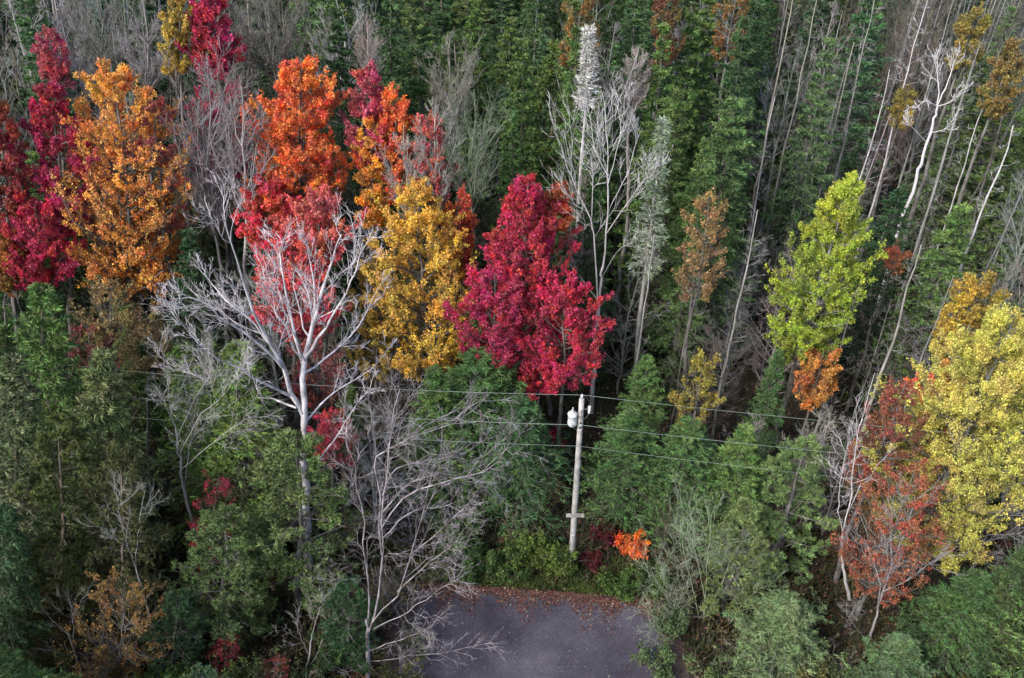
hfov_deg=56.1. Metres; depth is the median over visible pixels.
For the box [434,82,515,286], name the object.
bare tree
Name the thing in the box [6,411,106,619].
pine tree
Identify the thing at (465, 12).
spruce tree
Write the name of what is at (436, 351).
maple tree
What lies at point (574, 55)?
spruce tree
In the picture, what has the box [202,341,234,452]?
spruce tree
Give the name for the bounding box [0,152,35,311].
bare tree
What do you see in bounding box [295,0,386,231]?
bare tree
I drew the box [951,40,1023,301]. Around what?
dead tree
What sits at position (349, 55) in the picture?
bare tree
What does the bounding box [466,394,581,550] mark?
spruce tree
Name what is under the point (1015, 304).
spruce tree
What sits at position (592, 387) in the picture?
birch tree
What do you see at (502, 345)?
maple tree
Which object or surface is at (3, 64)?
bare tree
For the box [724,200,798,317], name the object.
bare sapling
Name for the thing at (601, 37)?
spruce tree
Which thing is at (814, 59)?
dead tree
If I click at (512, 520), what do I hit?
bare sapling
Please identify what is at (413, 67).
bare tree
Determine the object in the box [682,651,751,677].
shrub
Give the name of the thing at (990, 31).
dead tree
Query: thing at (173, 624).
shrub
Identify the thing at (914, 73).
bare tree
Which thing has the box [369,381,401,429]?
bare sapling
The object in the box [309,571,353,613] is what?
shrub
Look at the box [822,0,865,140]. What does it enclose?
dead tree
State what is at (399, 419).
bare sapling
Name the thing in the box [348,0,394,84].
spruce tree
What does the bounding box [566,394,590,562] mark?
utility pole
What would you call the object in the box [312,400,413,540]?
bare sapling
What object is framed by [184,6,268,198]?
bare tree
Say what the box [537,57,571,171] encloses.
spruce tree
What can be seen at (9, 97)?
spruce tree
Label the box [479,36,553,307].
spruce tree
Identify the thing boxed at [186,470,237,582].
maple tree
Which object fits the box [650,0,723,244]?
spruce tree
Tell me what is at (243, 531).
pine tree
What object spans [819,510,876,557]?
shrub
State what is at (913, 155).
bare tree
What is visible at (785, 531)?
pine tree
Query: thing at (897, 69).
dead tree
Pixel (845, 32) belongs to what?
dead tree
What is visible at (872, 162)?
dead tree
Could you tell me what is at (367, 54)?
bare tree
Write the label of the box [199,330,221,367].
pine tree
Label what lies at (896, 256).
maple tree
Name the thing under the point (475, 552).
shrub
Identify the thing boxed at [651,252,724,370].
bare sapling
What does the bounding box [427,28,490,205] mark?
pine tree
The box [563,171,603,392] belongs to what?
bare tree
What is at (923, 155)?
birch tree
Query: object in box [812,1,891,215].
dead tree
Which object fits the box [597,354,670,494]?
spruce tree
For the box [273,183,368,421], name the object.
maple tree
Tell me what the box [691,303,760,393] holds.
bare sapling
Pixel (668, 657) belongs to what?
shrub
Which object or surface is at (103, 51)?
bare tree
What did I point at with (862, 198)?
bare tree
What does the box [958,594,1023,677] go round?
spruce tree
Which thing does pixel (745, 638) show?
shrub
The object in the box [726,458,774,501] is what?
shrub
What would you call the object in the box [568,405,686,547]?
spruce tree
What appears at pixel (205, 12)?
maple tree
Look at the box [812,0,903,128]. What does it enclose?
spruce tree
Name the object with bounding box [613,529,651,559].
shrub
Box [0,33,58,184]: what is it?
bare tree
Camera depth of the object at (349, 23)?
66.54 m
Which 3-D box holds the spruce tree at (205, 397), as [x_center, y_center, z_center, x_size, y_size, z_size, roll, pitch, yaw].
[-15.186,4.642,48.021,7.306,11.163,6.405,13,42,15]
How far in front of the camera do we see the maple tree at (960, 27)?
54.32 m
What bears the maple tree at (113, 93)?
on the ground at (610, 406)
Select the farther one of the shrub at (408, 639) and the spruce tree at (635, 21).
the spruce tree at (635, 21)
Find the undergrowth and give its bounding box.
[2,148,1023,677]
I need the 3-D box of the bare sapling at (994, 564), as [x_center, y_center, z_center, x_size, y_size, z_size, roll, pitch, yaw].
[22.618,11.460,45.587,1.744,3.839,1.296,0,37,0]
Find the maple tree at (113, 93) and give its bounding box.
[46,56,205,382]
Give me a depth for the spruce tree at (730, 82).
52.16 m
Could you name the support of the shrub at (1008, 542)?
on the ground at (610, 406)
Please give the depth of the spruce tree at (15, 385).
39.51 m
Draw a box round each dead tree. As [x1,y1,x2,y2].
[618,234,671,395]
[640,269,710,440]
[708,204,771,438]
[737,0,800,280]
[737,98,774,284]
[755,0,824,294]
[757,0,798,163]
[765,0,796,87]
[767,0,797,98]
[773,0,790,105]
[781,6,846,280]
[784,0,827,120]
[790,50,856,262]
[798,43,859,273]
[802,14,835,121]
[809,0,883,260]
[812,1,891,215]
[815,0,861,166]
[815,292,873,439]
[820,0,876,193]
[820,113,898,311]
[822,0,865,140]
[823,0,851,125]
[824,0,857,140]
[829,37,858,188]
[844,300,905,446]
[848,244,937,464]
[853,69,906,237]
[855,0,931,259]
[857,19,903,169]
[860,1,920,201]
[866,0,933,171]
[868,224,900,323]
[874,0,903,98]
[875,0,958,261]
[884,0,960,186]
[890,271,972,454]
[892,42,985,316]
[902,0,960,169]
[905,0,995,287]
[908,85,990,332]
[922,125,1018,373]
[928,0,971,120]
[928,0,989,134]
[930,0,974,177]
[934,0,990,97]
[938,0,998,210]
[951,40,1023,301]
[952,89,1023,243]
[963,1,1004,124]
[965,172,1023,319]
[975,0,1002,64]
[977,171,1023,303]
[978,0,1012,50]
[986,238,1023,330]
[1009,14,1023,41]
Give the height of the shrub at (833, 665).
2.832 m
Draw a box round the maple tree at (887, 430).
[833,375,929,582]
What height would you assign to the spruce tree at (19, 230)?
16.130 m
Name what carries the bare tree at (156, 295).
on the ground at (610, 406)
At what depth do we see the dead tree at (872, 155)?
64.25 m
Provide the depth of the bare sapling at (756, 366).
54.92 m
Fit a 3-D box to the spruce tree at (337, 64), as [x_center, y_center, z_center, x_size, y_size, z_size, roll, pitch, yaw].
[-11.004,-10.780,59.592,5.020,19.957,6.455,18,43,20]
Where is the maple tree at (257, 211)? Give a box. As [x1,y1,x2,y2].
[230,169,304,391]
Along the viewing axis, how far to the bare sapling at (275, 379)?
53.60 m
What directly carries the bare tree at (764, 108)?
on the ground at (610, 406)
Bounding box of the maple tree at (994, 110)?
[908,36,1023,343]
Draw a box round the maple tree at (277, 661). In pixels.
[260,654,293,677]
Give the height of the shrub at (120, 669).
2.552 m
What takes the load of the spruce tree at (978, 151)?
on the ground at (610, 406)
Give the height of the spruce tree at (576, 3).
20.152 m
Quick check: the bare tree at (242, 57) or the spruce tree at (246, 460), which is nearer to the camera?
the spruce tree at (246, 460)
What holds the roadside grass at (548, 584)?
on the ground at (610, 406)
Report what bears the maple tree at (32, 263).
on the ground at (610, 406)
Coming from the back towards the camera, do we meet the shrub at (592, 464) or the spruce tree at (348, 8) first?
the spruce tree at (348, 8)
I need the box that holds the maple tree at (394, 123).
[378,81,416,378]
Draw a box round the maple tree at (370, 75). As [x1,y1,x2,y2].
[338,58,395,309]
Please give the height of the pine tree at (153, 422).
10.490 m
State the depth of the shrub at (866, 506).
49.24 m
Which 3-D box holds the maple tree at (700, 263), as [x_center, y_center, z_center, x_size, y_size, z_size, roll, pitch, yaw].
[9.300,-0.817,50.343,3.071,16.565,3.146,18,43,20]
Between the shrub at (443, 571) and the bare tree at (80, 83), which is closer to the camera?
the shrub at (443, 571)
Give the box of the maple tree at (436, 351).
[352,174,480,381]
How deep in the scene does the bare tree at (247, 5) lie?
73.14 m
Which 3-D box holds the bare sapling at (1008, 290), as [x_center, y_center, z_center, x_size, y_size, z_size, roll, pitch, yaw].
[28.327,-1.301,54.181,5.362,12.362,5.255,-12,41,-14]
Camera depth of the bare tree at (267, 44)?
70.78 m
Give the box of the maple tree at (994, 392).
[852,299,1023,582]
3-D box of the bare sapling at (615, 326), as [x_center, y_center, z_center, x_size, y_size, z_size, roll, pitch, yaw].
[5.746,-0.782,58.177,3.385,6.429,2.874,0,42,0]
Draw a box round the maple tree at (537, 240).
[477,172,582,395]
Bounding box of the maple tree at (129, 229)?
[96,173,181,307]
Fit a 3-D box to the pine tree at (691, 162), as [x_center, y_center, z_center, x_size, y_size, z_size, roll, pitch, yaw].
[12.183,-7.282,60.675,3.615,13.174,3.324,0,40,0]
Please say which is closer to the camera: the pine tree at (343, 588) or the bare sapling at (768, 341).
the pine tree at (343, 588)
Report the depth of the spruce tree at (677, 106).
53.62 m
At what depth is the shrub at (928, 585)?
45.09 m
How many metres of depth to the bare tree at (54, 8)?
69.37 m
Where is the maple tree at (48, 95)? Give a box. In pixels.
[4,79,119,380]
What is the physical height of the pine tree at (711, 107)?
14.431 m
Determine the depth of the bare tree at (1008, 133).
63.88 m
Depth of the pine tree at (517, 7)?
84.89 m
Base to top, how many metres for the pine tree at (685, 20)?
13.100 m
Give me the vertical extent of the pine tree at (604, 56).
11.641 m
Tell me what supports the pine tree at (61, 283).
on the ground at (610, 406)
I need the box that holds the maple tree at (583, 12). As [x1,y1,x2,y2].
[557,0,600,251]
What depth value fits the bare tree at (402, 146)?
48.11 m
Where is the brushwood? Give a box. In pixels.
[18,128,1023,677]
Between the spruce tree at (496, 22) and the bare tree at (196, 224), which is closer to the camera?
the bare tree at (196, 224)
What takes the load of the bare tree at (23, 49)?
on the ground at (610, 406)
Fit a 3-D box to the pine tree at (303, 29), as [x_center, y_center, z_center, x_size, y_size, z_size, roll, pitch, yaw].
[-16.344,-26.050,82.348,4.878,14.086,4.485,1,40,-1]
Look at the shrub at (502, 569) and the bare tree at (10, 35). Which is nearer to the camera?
the shrub at (502, 569)
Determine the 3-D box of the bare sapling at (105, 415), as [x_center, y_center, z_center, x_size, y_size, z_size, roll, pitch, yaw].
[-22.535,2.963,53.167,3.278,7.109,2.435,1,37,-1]
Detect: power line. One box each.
[67,390,1022,469]
[81,366,1020,438]
[107,414,1022,494]
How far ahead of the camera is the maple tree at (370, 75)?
48.25 m
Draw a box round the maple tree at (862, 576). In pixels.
[825,456,954,616]
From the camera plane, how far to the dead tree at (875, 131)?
56.30 m
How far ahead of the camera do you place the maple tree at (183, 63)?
50.60 m
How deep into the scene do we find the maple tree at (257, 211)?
49.61 m
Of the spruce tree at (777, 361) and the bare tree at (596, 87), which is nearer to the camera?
the spruce tree at (777, 361)
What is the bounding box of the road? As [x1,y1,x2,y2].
[398,590,669,677]
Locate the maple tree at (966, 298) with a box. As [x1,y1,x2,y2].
[896,268,1011,504]
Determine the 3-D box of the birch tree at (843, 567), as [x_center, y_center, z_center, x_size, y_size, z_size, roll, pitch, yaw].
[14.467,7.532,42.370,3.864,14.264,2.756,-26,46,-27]
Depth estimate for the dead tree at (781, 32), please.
77.25 m
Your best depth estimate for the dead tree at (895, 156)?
69.21 m
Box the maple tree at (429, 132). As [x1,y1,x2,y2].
[411,109,458,372]
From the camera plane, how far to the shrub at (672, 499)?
49.14 m
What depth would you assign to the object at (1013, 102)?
70.94 m
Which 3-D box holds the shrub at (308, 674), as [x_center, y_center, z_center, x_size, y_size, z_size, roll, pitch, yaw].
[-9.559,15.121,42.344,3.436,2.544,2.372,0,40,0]
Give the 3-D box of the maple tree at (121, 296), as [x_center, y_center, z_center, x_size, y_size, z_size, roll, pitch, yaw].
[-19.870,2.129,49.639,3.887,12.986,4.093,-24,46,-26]
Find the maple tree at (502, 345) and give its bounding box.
[441,251,551,408]
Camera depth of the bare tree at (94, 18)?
70.31 m
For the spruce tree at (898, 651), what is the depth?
40.20 m
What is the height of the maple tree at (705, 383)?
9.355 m
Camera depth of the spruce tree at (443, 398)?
48.24 m
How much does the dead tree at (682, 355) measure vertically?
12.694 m
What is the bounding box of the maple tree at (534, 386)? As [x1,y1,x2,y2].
[513,341,566,462]
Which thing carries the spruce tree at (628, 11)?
on the ground at (610, 406)
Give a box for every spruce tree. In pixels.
[0,0,94,193]
[0,52,34,149]
[0,75,34,173]
[0,150,66,318]
[0,211,78,383]
[0,281,123,585]
[0,296,32,370]
[0,351,84,637]
[0,502,56,669]
[0,641,67,677]
[2,0,114,201]
[3,0,80,130]
[14,15,158,277]
[24,150,119,331]
[24,346,187,620]
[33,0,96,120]
[37,0,98,87]
[63,166,160,352]
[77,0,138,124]
[99,297,190,444]
[107,62,199,180]
[109,0,177,85]
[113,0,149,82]
[118,54,206,257]
[131,0,255,264]
[133,15,173,141]
[143,227,231,417]
[144,340,251,514]
[153,2,244,170]
[165,136,242,287]
[171,338,309,603]
[196,0,265,149]
[202,73,255,186]
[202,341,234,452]
[211,380,315,543]
[218,0,255,76]
[225,200,320,369]
[234,0,263,102]
[234,0,308,130]
[241,9,348,237]
[251,0,299,131]
[286,0,359,223]
[287,172,377,366]
[301,0,369,122]
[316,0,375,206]
[317,4,381,302]
[329,384,383,478]
[336,78,374,230]
[343,0,362,42]
[344,0,427,292]
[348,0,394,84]
[354,0,381,43]
[354,82,465,332]
[362,39,389,117]
[378,22,397,77]
[379,364,507,530]
[382,0,446,227]
[382,346,569,540]
[393,17,409,84]
[397,207,474,354]
[405,0,434,140]
[413,0,446,43]
[414,20,474,162]
[414,78,489,269]
[424,0,480,122]
[426,170,494,315]
[437,0,504,116]
[449,0,486,115]
[449,285,529,421]
[453,126,498,288]
[459,0,501,178]
[464,0,522,113]
[465,0,527,146]
[465,16,527,216]
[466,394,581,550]
[476,99,517,240]
[477,87,531,240]
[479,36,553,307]
[481,0,515,90]
[486,96,534,370]
[500,0,560,167]
[509,0,563,140]
[510,0,524,57]
[514,216,588,388]
[515,0,537,60]
[518,34,561,187]
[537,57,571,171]
[540,0,601,276]
[540,105,574,238]
[543,114,619,403]
[544,24,603,339]
[546,0,603,126]
[552,88,624,350]
[554,1,606,110]
[556,111,615,265]
[559,0,605,42]
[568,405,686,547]
[584,0,651,280]
[594,0,616,54]
[596,1,646,112]
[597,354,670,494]
[598,0,620,84]
[598,8,661,238]
[602,34,662,203]
[605,0,696,244]
[606,22,673,341]
[606,88,695,356]
[608,1,683,139]
[609,11,706,289]
[612,200,697,349]
[622,414,726,562]
[625,116,673,399]
[631,137,719,413]
[648,94,763,386]
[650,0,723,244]
[664,422,781,563]
[668,15,766,343]
[673,0,734,159]
[676,0,689,74]
[680,0,710,56]
[689,576,848,677]
[694,2,750,158]
[706,0,769,273]
[707,0,735,78]
[713,25,771,174]
[737,105,789,238]
[737,348,785,472]
[738,0,789,205]
[741,36,837,307]
[747,0,777,133]
[750,0,837,227]
[753,0,791,106]
[763,0,782,86]
[771,0,844,100]
[777,0,893,256]
[783,0,858,63]
[799,0,849,108]
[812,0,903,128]
[819,0,870,73]
[822,185,914,381]
[828,631,949,677]
[845,202,976,419]
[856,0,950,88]
[869,54,990,286]
[882,567,1007,677]
[898,545,1023,677]
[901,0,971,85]
[903,2,970,72]
[924,105,1023,301]
[928,2,994,52]
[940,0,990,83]
[941,88,1006,199]
[945,6,1017,136]
[955,0,1020,55]
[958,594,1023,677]
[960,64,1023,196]
[962,107,1023,207]
[963,142,1023,275]
[976,203,1023,315]
[982,298,1023,444]
[992,422,1023,535]
[1007,516,1023,553]
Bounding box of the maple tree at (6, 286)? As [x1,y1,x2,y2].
[0,229,26,351]
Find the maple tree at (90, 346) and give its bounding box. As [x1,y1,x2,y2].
[65,318,124,388]
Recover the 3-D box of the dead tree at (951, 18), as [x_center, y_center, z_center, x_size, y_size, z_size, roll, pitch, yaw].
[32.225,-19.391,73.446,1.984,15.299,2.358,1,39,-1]
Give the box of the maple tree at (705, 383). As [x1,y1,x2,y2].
[666,348,725,458]
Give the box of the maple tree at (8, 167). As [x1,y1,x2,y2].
[0,98,33,357]
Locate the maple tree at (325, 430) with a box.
[306,405,365,542]
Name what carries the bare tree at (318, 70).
on the ground at (610, 406)
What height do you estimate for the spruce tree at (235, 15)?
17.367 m
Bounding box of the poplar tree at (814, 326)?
[763,170,888,445]
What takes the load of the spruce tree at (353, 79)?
on the ground at (610, 406)
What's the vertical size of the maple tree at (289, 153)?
20.714 m
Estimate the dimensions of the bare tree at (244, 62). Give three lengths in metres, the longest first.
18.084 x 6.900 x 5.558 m
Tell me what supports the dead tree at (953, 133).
on the ground at (610, 406)
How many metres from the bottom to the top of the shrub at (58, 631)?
2.911 m
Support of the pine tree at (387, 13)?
on the ground at (610, 406)
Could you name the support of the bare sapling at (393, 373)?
on the ground at (610, 406)
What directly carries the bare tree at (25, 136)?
on the ground at (610, 406)
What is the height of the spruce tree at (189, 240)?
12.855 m
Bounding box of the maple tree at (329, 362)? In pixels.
[281,328,347,514]
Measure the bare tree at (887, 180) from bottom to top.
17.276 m
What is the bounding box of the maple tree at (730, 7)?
[711,0,751,157]
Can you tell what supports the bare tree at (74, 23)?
on the ground at (610, 406)
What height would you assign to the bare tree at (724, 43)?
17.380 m
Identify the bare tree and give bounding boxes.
[0,0,92,241]
[0,0,107,150]
[0,1,29,94]
[0,2,44,85]
[0,15,24,152]
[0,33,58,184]
[0,56,64,262]
[0,95,46,266]
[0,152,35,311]
[9,30,69,179]
[30,0,83,91]
[33,581,95,668]
[42,0,123,171]
[44,0,94,62]
[50,0,119,177]
[57,0,144,286]
[58,0,110,109]
[65,33,117,152]
[73,0,149,94]
[73,0,184,124]
[75,467,173,642]
[91,29,181,285]
[91,108,171,332]
[110,0,200,175]
[113,0,189,315]
[120,0,212,175]
[138,313,300,542]
[140,168,398,575]
[155,32,278,350]
[155,74,211,235]
[163,36,211,207]
[169,82,242,295]
[172,2,238,187]
[175,10,263,248]
[180,57,251,339]
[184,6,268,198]
[186,0,260,191]
[207,86,278,378]
[221,0,264,151]
[227,0,255,114]
[227,96,288,262]
[228,0,314,95]
[231,0,312,264]
[232,0,264,125]
[233,0,335,163]
[249,1,305,96]
[265,567,355,677]
[274,41,359,229]
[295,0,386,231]
[303,32,347,199]
[305,352,550,677]
[318,0,384,210]
[331,0,380,69]
[338,170,390,305]
[351,9,384,319]
[375,124,427,389]
[378,24,427,94]
[412,93,467,378]
[414,28,486,322]
[421,0,452,44]
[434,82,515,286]
[469,150,540,298]
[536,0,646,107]
[557,54,612,114]
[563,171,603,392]
[593,21,632,251]
[607,46,653,341]
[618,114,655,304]
[618,463,788,665]
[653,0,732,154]
[654,4,717,157]
[697,0,740,119]
[730,45,790,246]
[743,35,816,265]
[766,16,835,182]
[774,0,854,244]
[780,0,799,55]
[791,0,848,117]
[827,155,883,332]
[838,461,971,639]
[847,19,962,242]
[864,0,898,88]
[867,0,959,123]
[876,0,937,126]
[877,0,977,154]
[882,0,977,198]
[893,39,953,224]
[902,0,940,78]
[905,0,968,152]
[906,0,945,82]
[920,3,1006,203]
[957,27,1023,235]
[967,0,1023,139]
[972,46,1023,217]
[996,168,1023,309]
[997,0,1022,47]
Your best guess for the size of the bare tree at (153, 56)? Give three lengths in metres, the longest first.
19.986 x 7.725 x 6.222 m
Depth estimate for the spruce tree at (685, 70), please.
56.50 m
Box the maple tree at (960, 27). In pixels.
[887,1,992,297]
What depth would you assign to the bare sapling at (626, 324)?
55.33 m
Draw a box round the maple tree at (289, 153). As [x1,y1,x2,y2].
[233,54,355,372]
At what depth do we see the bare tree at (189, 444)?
40.64 m
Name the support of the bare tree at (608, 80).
on the ground at (610, 406)
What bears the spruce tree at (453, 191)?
on the ground at (610, 406)
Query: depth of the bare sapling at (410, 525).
47.59 m
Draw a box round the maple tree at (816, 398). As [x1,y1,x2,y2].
[791,342,843,461]
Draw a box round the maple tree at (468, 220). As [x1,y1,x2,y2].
[430,182,478,364]
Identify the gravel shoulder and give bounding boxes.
[382,580,689,677]
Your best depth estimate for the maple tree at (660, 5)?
53.30 m
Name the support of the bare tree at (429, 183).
on the ground at (610, 406)
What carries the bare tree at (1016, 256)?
on the ground at (610, 406)
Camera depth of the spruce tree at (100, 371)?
41.46 m
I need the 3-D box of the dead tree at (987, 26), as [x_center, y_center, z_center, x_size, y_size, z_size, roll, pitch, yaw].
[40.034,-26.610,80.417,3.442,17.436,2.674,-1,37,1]
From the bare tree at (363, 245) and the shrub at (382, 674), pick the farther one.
the bare tree at (363, 245)
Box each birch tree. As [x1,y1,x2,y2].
[524,44,672,413]
[811,373,896,600]
[869,43,976,323]
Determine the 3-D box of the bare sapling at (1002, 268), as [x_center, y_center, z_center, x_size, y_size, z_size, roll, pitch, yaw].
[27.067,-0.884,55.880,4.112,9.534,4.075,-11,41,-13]
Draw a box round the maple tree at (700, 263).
[670,186,729,423]
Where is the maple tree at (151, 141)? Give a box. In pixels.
[118,96,195,360]
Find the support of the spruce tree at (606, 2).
on the ground at (610, 406)
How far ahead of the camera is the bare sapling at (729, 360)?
53.23 m
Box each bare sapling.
[3,289,80,396]
[55,267,116,347]
[82,345,142,432]
[132,235,221,343]
[149,322,209,438]
[211,401,314,526]
[214,242,302,411]
[231,507,270,572]
[261,385,316,459]
[270,662,316,677]
[275,279,352,394]
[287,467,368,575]
[307,306,359,404]
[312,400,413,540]
[342,396,421,511]
[355,315,406,395]
[367,372,413,456]
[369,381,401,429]
[372,472,432,550]
[390,376,447,470]
[392,238,461,342]
[502,507,528,542]
[584,285,632,357]
[591,241,671,393]
[601,238,684,362]
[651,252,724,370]
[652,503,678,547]
[672,312,755,446]
[679,266,771,411]
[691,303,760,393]
[694,241,782,363]
[714,411,771,462]
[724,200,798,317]
[727,238,840,399]
[738,247,801,357]
[748,284,789,378]
[756,234,793,322]
[763,471,791,529]
[764,410,845,501]
[785,337,844,393]
[794,395,860,479]
[795,333,855,412]
[795,415,877,536]
[857,308,939,421]
[875,280,985,411]
[913,343,999,419]
[925,427,1003,528]
[961,433,1023,518]
[964,261,1019,324]
[964,398,1023,570]
[969,261,1023,382]
[970,261,1023,366]
[979,553,1005,578]
[980,277,1023,334]
[982,499,1023,565]
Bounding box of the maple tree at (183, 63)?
[156,0,211,318]
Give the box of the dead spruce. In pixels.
[571,23,601,275]
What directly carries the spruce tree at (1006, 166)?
on the ground at (610, 406)
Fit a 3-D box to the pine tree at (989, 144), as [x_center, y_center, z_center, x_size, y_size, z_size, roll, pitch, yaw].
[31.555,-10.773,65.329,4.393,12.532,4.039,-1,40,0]
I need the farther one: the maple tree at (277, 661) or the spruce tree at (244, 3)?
the spruce tree at (244, 3)
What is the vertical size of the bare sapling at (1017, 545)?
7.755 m
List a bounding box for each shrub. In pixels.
[10,578,89,662]
[17,643,71,676]
[51,516,116,563]
[78,657,130,677]
[130,600,220,661]
[132,651,208,677]
[138,485,166,513]
[208,652,267,677]
[222,584,277,655]
[253,645,330,677]
[299,447,335,473]
[304,618,365,670]
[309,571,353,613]
[321,588,391,653]
[324,498,351,523]
[346,569,383,611]
[360,554,424,616]
[366,651,429,677]
[376,542,428,577]
[396,609,432,662]
[406,496,449,535]
[419,500,483,562]
[421,555,464,590]
[455,485,491,519]
[459,535,497,586]
[483,536,530,586]
[503,525,564,570]
[532,543,580,577]
[534,472,579,515]
[544,425,568,451]
[578,548,606,573]
[582,451,616,479]
[589,519,624,548]
[595,565,641,602]
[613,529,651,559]
[626,562,679,600]
[629,635,676,677]
[639,453,687,495]
[640,478,695,529]
[645,575,713,635]
[648,600,693,640]
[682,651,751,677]
[692,518,735,550]
[718,626,765,660]
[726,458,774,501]
[779,650,830,677]
[813,632,866,677]
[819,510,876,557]
[824,659,882,677]
[835,442,882,491]
[840,480,897,533]
[910,580,965,648]
[911,668,968,677]
[984,524,1015,552]
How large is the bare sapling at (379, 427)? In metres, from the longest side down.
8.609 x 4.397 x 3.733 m
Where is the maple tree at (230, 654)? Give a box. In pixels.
[205,634,242,676]
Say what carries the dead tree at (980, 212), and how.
on the ground at (610, 406)
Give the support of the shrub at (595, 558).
on the ground at (610, 406)
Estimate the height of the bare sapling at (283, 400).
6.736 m
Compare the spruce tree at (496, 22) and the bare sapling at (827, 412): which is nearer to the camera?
the bare sapling at (827, 412)
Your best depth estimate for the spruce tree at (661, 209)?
48.24 m
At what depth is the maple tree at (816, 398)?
49.69 m
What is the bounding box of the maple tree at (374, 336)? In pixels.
[342,260,415,417]
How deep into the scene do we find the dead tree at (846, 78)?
69.25 m
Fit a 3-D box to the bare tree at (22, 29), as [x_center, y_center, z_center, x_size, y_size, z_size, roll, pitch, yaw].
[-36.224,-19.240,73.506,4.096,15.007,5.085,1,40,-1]
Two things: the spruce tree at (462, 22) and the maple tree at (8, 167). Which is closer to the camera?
the maple tree at (8, 167)
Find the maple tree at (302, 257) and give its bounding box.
[249,223,354,439]
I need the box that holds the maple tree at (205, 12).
[175,0,249,319]
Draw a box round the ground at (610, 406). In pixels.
[0,0,1023,677]
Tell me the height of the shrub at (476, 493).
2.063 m
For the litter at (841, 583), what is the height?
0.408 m
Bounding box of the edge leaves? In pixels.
[413,579,656,646]
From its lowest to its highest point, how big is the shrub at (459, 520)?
2.906 m
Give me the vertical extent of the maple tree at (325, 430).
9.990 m
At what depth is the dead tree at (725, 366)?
49.20 m
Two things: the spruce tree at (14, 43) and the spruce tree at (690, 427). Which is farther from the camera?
the spruce tree at (14, 43)
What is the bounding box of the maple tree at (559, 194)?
[540,179,575,415]
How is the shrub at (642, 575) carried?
on the ground at (610, 406)
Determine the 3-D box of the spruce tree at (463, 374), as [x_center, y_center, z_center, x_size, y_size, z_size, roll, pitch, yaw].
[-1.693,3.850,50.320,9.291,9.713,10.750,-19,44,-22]
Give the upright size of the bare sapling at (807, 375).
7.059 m
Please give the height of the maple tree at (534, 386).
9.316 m
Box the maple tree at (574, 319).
[513,266,616,463]
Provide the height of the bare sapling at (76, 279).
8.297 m
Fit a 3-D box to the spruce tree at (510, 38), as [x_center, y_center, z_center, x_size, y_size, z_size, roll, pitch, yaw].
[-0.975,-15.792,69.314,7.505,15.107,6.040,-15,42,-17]
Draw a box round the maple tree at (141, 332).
[115,299,175,494]
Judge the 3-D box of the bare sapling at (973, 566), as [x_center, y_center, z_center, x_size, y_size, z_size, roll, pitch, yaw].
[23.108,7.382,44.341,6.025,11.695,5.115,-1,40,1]
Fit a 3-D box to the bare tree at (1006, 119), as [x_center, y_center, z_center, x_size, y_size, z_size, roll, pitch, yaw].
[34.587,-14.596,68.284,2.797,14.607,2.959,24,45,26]
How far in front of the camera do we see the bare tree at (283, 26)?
61.43 m
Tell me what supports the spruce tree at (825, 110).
on the ground at (610, 406)
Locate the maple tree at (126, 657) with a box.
[49,566,185,677]
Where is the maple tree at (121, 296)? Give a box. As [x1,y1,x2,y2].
[68,275,151,450]
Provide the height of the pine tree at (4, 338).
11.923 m
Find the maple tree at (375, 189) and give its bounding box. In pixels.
[349,114,392,373]
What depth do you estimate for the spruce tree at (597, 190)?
51.26 m
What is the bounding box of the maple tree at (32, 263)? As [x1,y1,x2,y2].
[0,196,87,320]
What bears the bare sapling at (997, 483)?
on the ground at (610, 406)
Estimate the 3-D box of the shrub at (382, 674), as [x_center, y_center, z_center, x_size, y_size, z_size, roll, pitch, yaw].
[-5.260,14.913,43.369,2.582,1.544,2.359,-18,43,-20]
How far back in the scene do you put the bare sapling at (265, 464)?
45.45 m
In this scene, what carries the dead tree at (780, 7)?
on the ground at (610, 406)
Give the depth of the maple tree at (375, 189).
50.20 m
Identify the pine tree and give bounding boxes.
[0,307,54,423]
[0,325,63,481]
[0,419,72,572]
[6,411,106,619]
[7,660,51,673]
[13,310,97,426]
[22,195,107,355]
[43,672,81,677]
[59,404,118,488]
[68,310,130,405]
[74,440,175,623]
[107,454,169,560]
[123,342,205,484]
[132,336,193,442]
[137,587,215,677]
[161,502,284,645]
[178,662,229,677]
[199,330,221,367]
[232,427,371,616]
[292,0,319,56]
[313,574,384,674]
[385,0,422,78]
[385,41,460,210]
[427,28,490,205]
[427,41,475,145]
[508,39,586,234]
[513,0,538,49]
[547,3,564,38]
[560,0,628,121]
[597,26,624,124]
[638,1,689,62]
[662,8,687,88]
[682,51,753,200]
[682,128,727,275]
[699,496,781,616]
[700,58,756,137]
[708,33,766,185]
[726,433,839,595]
[733,3,775,63]
[938,94,1015,235]
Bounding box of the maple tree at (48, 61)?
[30,25,77,338]
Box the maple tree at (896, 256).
[844,239,913,411]
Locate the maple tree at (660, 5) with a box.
[642,0,685,268]
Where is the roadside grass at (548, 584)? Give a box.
[329,498,666,599]
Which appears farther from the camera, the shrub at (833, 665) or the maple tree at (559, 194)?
the maple tree at (559, 194)
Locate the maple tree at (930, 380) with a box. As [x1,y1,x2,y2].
[903,358,972,456]
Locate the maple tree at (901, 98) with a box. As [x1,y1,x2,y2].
[849,82,918,288]
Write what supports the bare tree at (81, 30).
on the ground at (610, 406)
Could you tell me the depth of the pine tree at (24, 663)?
38.09 m

